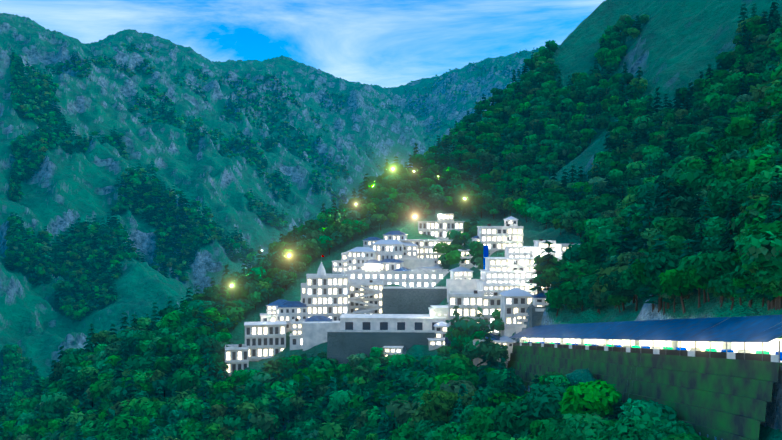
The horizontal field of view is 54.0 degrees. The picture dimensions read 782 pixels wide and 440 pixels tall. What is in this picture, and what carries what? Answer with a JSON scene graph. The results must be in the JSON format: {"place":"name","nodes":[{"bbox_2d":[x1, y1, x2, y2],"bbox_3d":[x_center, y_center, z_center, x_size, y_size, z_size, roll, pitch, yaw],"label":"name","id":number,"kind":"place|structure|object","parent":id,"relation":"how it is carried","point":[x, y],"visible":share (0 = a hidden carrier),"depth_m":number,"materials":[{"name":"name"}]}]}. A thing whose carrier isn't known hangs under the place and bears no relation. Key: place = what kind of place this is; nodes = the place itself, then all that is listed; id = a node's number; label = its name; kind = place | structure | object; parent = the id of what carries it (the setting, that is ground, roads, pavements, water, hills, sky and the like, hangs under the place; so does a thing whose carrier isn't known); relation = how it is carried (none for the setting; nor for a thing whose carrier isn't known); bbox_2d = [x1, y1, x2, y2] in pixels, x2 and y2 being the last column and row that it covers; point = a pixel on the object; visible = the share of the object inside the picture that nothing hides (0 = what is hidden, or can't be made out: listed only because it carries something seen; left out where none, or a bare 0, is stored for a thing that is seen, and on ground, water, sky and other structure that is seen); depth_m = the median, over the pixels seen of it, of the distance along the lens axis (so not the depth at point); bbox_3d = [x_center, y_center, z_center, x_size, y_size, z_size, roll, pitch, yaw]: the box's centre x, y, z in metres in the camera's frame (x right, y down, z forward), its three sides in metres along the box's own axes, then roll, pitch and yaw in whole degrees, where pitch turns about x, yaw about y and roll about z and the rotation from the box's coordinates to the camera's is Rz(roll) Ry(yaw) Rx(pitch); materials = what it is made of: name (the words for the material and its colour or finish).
{"place":"outdoors","nodes":[
{"label":"outdoors","id":0,"kind":"place"},
{"bbox_2d":[0,0,605,87],"label":"sky","id":1,"kind":"structure","parent":0,"point":[383,43],"materials":[{"name":"blue"}]},
{"bbox_2d":[0,0,781,439],"bbox_3d":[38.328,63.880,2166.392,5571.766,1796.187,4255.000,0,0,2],"label":"mountain terrain","id":2,"kind":"structure","parent":0,"point":[672,46],"depth_m":1304.92,"materials":[{"name":"green plant"}]},
{"bbox_2d":[225,344,248,377],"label":"building","id":3,"kind":"structure","parent":2,"relation":"on","point":[237,358],"depth_m":362.37,"materials":[{"name":"grey"}]},
{"bbox_2d":[244,321,286,360],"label":"building","id":4,"kind":"structure","parent":2,"relation":"on","point":[265,339],"depth_m":368.54,"materials":[{"name":"grey"}]},
{"bbox_2d":[260,313,275,321],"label":"building","id":5,"kind":"structure","parent":2,"relation":"on","point":[267,317],"depth_m":389.91,"materials":[{"name":"grey"}]},
{"bbox_2d":[3,43,538,320],"bbox_3d":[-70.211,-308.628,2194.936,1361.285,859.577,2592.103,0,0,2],"label":"forest foliage","id":6,"kind":"object","parent":2,"relation":"on","point":[18,253],"visible":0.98,"depth_m":1209.07,"materials":[{"name":"green plant"}]},
{"bbox_2d":[266,299,286,313],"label":"building","id":7,"kind":"structure","parent":2,"relation":"on","point":[271,309],"depth_m":396.13,"materials":[{"name":"grey"}]},
{"bbox_2d":[275,306,278,320],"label":"building","id":8,"kind":"structure","parent":2,"relation":"on","point":[277,313],"depth_m":384.60,"materials":[{"name":"grey"}]},
{"bbox_2d":[278,301,307,332],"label":"building","id":9,"kind":"structure","parent":2,"relation":"on","point":[289,311],"depth_m":382.87,"materials":[{"name":"grey"}]},
{"bbox_2d":[289,333,302,349],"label":"building","id":10,"kind":"structure","parent":2,"relation":"on","point":[296,342],"depth_m":367.69,"materials":[{"name":"grey"}]},
{"bbox_2d":[292,318,304,334],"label":"building","id":11,"kind":"structure","parent":2,"relation":"on","point":[297,326],"depth_m":371.94,"materials":[{"name":"grey concrete"}]},
{"bbox_2d":[301,283,305,303],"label":"building","id":12,"kind":"structure","parent":2,"relation":"on","point":[303,292],"depth_m":392.47,"materials":[{"name":"white paint"}]},
{"bbox_2d":[305,316,332,321],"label":"roof","id":13,"kind":"structure","parent":2,"relation":"on","point":[318,319],"depth_m":373.82,"materials":[{"name":"blue tile"}]},
{"bbox_2d":[303,321,339,350],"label":"wall","id":14,"kind":"structure","parent":2,"relation":"on","point":[314,333],"depth_m":367.41,"materials":[{"name":"grey"}]},
{"bbox_2d":[306,273,348,320],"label":"building","id":15,"kind":"structure","parent":2,"relation":"on","point":[327,295],"depth_m":385.50,"materials":[{"name":"white paint"}]},
{"bbox_2d":[317,255,325,274],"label":"spire","id":16,"kind":"structure","parent":15,"relation":"on","point":[321,270],"depth_m":387.55,"materials":[{"name":"white paint"}]},
{"bbox_2d":[331,260,348,272],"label":"building","id":17,"kind":"structure","parent":2,"relation":"on","point":[338,266],"depth_m":443.39,"materials":[{"name":"grey paint"}]},
{"bbox_2d":[341,252,346,260],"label":"building","id":18,"kind":"structure","parent":2,"relation":"on","point":[344,256],"depth_m":448.38,"materials":[{"name":"grey"}]},
{"bbox_2d":[346,247,377,268],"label":"building","id":19,"kind":"structure","parent":2,"relation":"on","point":[357,257],"depth_m":441.46,"materials":[{"name":"grey"}]},
{"bbox_2d":[353,308,374,313],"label":"staircase","id":20,"kind":"structure","parent":2,"relation":"on","point":[369,312],"depth_m":394.54,"materials":[{"name":"grey concrete"}]},
{"bbox_2d":[348,284,383,313],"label":"bhawan ramps","id":21,"kind":"object","parent":2,"relation":"on","point":[376,292],"visible":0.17,"depth_m":394.22,"materials":[{"name":"white concrete"}]},
{"bbox_2d":[349,280,383,313],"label":"building","id":22,"kind":"structure","parent":2,"relation":"on","point":[372,299],"depth_m":397.02,"materials":[{"name":"grey paint"}]},
{"bbox_2d":[363,260,381,270],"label":"building","id":23,"kind":"structure","parent":2,"relation":"on","point":[372,265],"depth_m":427.23,"materials":[{"name":"grey"}]},
{"bbox_2d":[362,237,382,247],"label":"building","id":24,"kind":"structure","parent":2,"relation":"on","point":[368,242],"depth_m":457.69,"materials":[{"name":"grey"}]},
{"bbox_2d":[327,330,436,366],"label":"retaining wall","id":25,"kind":"structure","parent":2,"relation":"on","point":[342,345],"depth_m":343.48,"materials":[{"name":"grey concrete"}]},
{"bbox_2d":[372,240,404,260],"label":"building","id":26,"kind":"structure","parent":2,"relation":"on","point":[389,249],"depth_m":443.70,"materials":[{"name":"grey paint"}]},
{"bbox_2d":[0,0,781,439],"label":"forest","id":27,"kind":"object","parent":2,"relation":"on","point":[202,402],"depth_m":394.13,"materials":[{"name":"green plant"}]},
{"bbox_2d":[380,259,403,270],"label":"building","id":28,"kind":"structure","parent":2,"relation":"on","point":[390,264],"depth_m":431.60,"materials":[{"name":"grey"}]},
{"bbox_2d":[383,346,403,357],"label":"building","id":29,"kind":"structure","parent":2,"relation":"on","point":[390,350],"depth_m":339.31,"materials":[{"name":"grey paint"}]},
{"bbox_2d":[341,269,449,289],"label":"building","id":30,"kind":"structure","parent":2,"relation":"on","point":[423,277],"depth_m":416.16,"materials":[{"name":"grey"}]},
{"bbox_2d":[383,231,407,240],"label":"building","id":31,"kind":"structure","parent":2,"relation":"on","point":[396,235],"depth_m":457.08,"materials":[{"name":"grey"}]},
{"bbox_2d":[394,267,411,270],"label":"roof","id":32,"kind":"structure","parent":2,"relation":"on","point":[402,269],"depth_m":422.10,"materials":[{"name":"blue"}]},
{"bbox_2d":[403,242,417,257],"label":"building","id":33,"kind":"structure","parent":2,"relation":"on","point":[410,249],"depth_m":444.35,"materials":[{"name":"grey paint"}]},
{"bbox_2d":[382,286,446,313],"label":"retaining wall","id":34,"kind":"structure","parent":2,"relation":"on","point":[406,300],"depth_m":376.22,"materials":[{"name":"grey concrete"}]},
{"bbox_2d":[398,258,434,268],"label":"building","id":35,"kind":"structure","parent":2,"relation":"on","point":[411,263],"depth_m":436.70,"materials":[{"name":"grey"}]},
{"bbox_2d":[401,239,452,257],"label":"building","id":36,"kind":"structure","parent":2,"relation":"on","point":[425,246],"depth_m":446.54,"materials":[{"name":"grey"}]},
{"bbox_2d":[416,264,442,268],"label":"roof","id":37,"kind":"structure","parent":2,"relation":"on","point":[436,267],"depth_m":435.48,"materials":[{"name":"grey"}]},
{"bbox_2d":[425,253,442,264],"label":"building","id":38,"kind":"structure","parent":2,"relation":"on","point":[433,255],"depth_m":443.95,"materials":[{"name":"grey"}]},
{"bbox_2d":[427,338,445,350],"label":"building","id":39,"kind":"structure","parent":2,"relation":"on","point":[435,343],"depth_m":337.82,"materials":[{"name":"grey"}]},
{"bbox_2d":[445,337,450,344],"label":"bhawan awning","id":40,"kind":"object","parent":39,"relation":"attached to","point":[447,341],"visible":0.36,"depth_m":316.00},
{"bbox_2d":[428,307,448,316],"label":"building","id":41,"kind":"structure","parent":2,"relation":"on","point":[431,312],"depth_m":352.38,"materials":[{"name":"grey"}]},
{"bbox_2d":[430,305,448,319],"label":"building","id":42,"kind":"structure","parent":2,"relation":"on","point":[440,307],"depth_m":352.19,"materials":[{"name":"grey concrete"}]},
{"bbox_2d":[418,221,463,244],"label":"building","id":43,"kind":"structure","parent":2,"relation":"on","point":[438,229],"depth_m":471.01,"materials":[{"name":"grey paint"}]},
{"bbox_2d":[434,321,448,337],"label":"building","id":44,"kind":"structure","parent":2,"relation":"on","point":[441,328],"depth_m":343.18,"materials":[{"name":"grey concrete"}]},
{"bbox_2d":[437,214,453,220],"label":"building","id":45,"kind":"structure","parent":2,"relation":"on","point":[445,217],"depth_m":485.40,"materials":[{"name":"grey"}]},
{"bbox_2d":[449,267,473,278],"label":"building","id":46,"kind":"structure","parent":2,"relation":"on","point":[460,273],"depth_m":385.60,"materials":[{"name":"grey paint"}]},
{"bbox_2d":[446,279,480,302],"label":"building","id":47,"kind":"structure","parent":2,"relation":"on","point":[461,284],"depth_m":369.19,"materials":[{"name":"white paint"}]},
{"bbox_2d":[458,249,473,268],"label":"building","id":48,"kind":"structure","parent":2,"relation":"on","point":[467,264],"depth_m":412.19,"materials":[{"name":"grey"}]},
{"bbox_2d":[449,290,483,328],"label":"building","id":49,"kind":"structure","parent":2,"relation":"on","point":[468,302],"depth_m":318.51,"materials":[{"name":"white paint"}]},
{"bbox_2d":[472,235,479,267],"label":"building","id":50,"kind":"structure","parent":2,"relation":"on","point":[475,238],"depth_m":409.31,"materials":[{"name":"grey"}]},
{"bbox_2d":[483,245,487,268],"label":"blue bhawan lift shaft","id":51,"kind":"object","parent":2,"relation":"on","point":[485,250],"visible":0.36,"depth_m":377.05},
{"bbox_2d":[478,292,499,322],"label":"building","id":52,"kind":"structure","parent":2,"relation":"on","point":[491,304],"depth_m":318.74,"materials":[{"name":"grey paint"}]},
{"bbox_2d":[473,339,506,367],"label":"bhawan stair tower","id":53,"kind":"structure","parent":2,"relation":"on","point":[476,361],"depth_m":292.52,"materials":[{"name":"grey"}]},
{"bbox_2d":[480,325,499,334],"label":"building","id":54,"kind":"structure","parent":2,"relation":"on","point":[494,332],"depth_m":313.80,"materials":[{"name":"grey paint"}]},
{"bbox_2d":[483,334,499,343],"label":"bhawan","id":55,"kind":"structure","parent":2,"relation":"on","point":[496,337],"depth_m":297.74,"materials":[{"name":"blue"}]},
{"bbox_2d":[477,222,523,256],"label":"building","id":56,"kind":"structure","parent":2,"relation":"on","point":[495,238],"depth_m":401.31,"materials":[{"name":"grey"}]},
{"bbox_2d":[503,216,518,225],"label":"rooftop pavilion","id":57,"kind":"structure","parent":56,"relation":"on","point":[510,220],"depth_m":438.13,"materials":[{"name":"grey paint"}]},
{"bbox_2d":[499,336,515,362],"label":"building","id":58,"kind":"structure","parent":2,"relation":"on","point":[509,342],"depth_m":296.28,"materials":[{"name":"grey"}]},
{"bbox_2d":[480,269,536,282],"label":"building","id":59,"kind":"structure","parent":2,"relation":"on","point":[487,276],"depth_m":344.67,"materials":[{"name":"grey"}]},
{"bbox_2d":[476,279,546,295],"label":"building","id":60,"kind":"structure","parent":2,"relation":"on","point":[483,286],"depth_m":329.13,"materials":[{"name":"grey"}]},
{"bbox_2d":[498,288,532,336],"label":"building","id":61,"kind":"structure","parent":2,"relation":"on","point":[514,300],"depth_m":300.07,"materials":[{"name":"grey"}]},
{"bbox_2d":[484,257,559,270],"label":"building","id":62,"kind":"structure","parent":2,"relation":"on","point":[507,263],"depth_m":351.55,"materials":[{"name":"grey"}]},
{"bbox_2d":[515,312,528,338],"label":"building","id":63,"kind":"structure","parent":2,"relation":"on","point":[520,320],"depth_m":298.68,"materials":[{"name":"grey concrete"}]},
{"bbox_2d":[518,331,526,342],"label":"building","id":64,"kind":"structure","parent":2,"relation":"on","point":[521,340],"depth_m":292.48,"materials":[{"name":"grey"}]},
{"bbox_2d":[503,246,554,256],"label":"building","id":65,"kind":"structure","parent":2,"relation":"on","point":[517,251],"depth_m":363.66,"materials":[{"name":"grey"}]},
{"bbox_2d":[529,305,545,326],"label":"building","id":66,"kind":"structure","parent":2,"relation":"on","point":[535,318],"depth_m":286.26,"materials":[{"name":"grey"}]},
{"bbox_2d":[531,292,548,310],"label":"bhawan","id":67,"kind":"structure","parent":2,"relation":"on","point":[539,299],"depth_m":287.26,"materials":[{"name":"grey"}]},
{"bbox_2d":[530,251,551,256],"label":"building","id":68,"kind":"structure","parent":2,"relation":"on","point":[535,253],"depth_m":361.20,"materials":[{"name":"grey paint"}]},
{"bbox_2d":[533,239,555,246],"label":"building","id":69,"kind":"structure","parent":2,"relation":"on","point":[539,243],"depth_m":365.90,"materials":[{"name":"grey"}]},
{"bbox_2d":[555,242,579,259],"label":"building","id":70,"kind":"structure","parent":2,"relation":"on","point":[560,249],"depth_m":352.23,"materials":[{"name":"grey"}]},
{"bbox_2d":[365,76,781,439],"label":"forest","id":71,"kind":"object","parent":2,"relation":"on","point":[750,265],"depth_m":171.60,"materials":[{"name":"green plant"}]},
{"bbox_2d":[507,315,781,439],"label":"covered walkway","id":72,"kind":"structure","parent":2,"relation":"on","point":[695,374],"depth_m":147.22,"materials":[{"name":"grey"}]},
{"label":"bhawan hall base","id":73,"kind":"object","parent":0,"visible":0},
{"bbox_2d":[339,314,445,329],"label":"building","id":74,"kind":"structure","parent":73,"relation":"on","point":[387,322],"depth_m":350.09,"materials":[{"name":"grey"}]}
]}

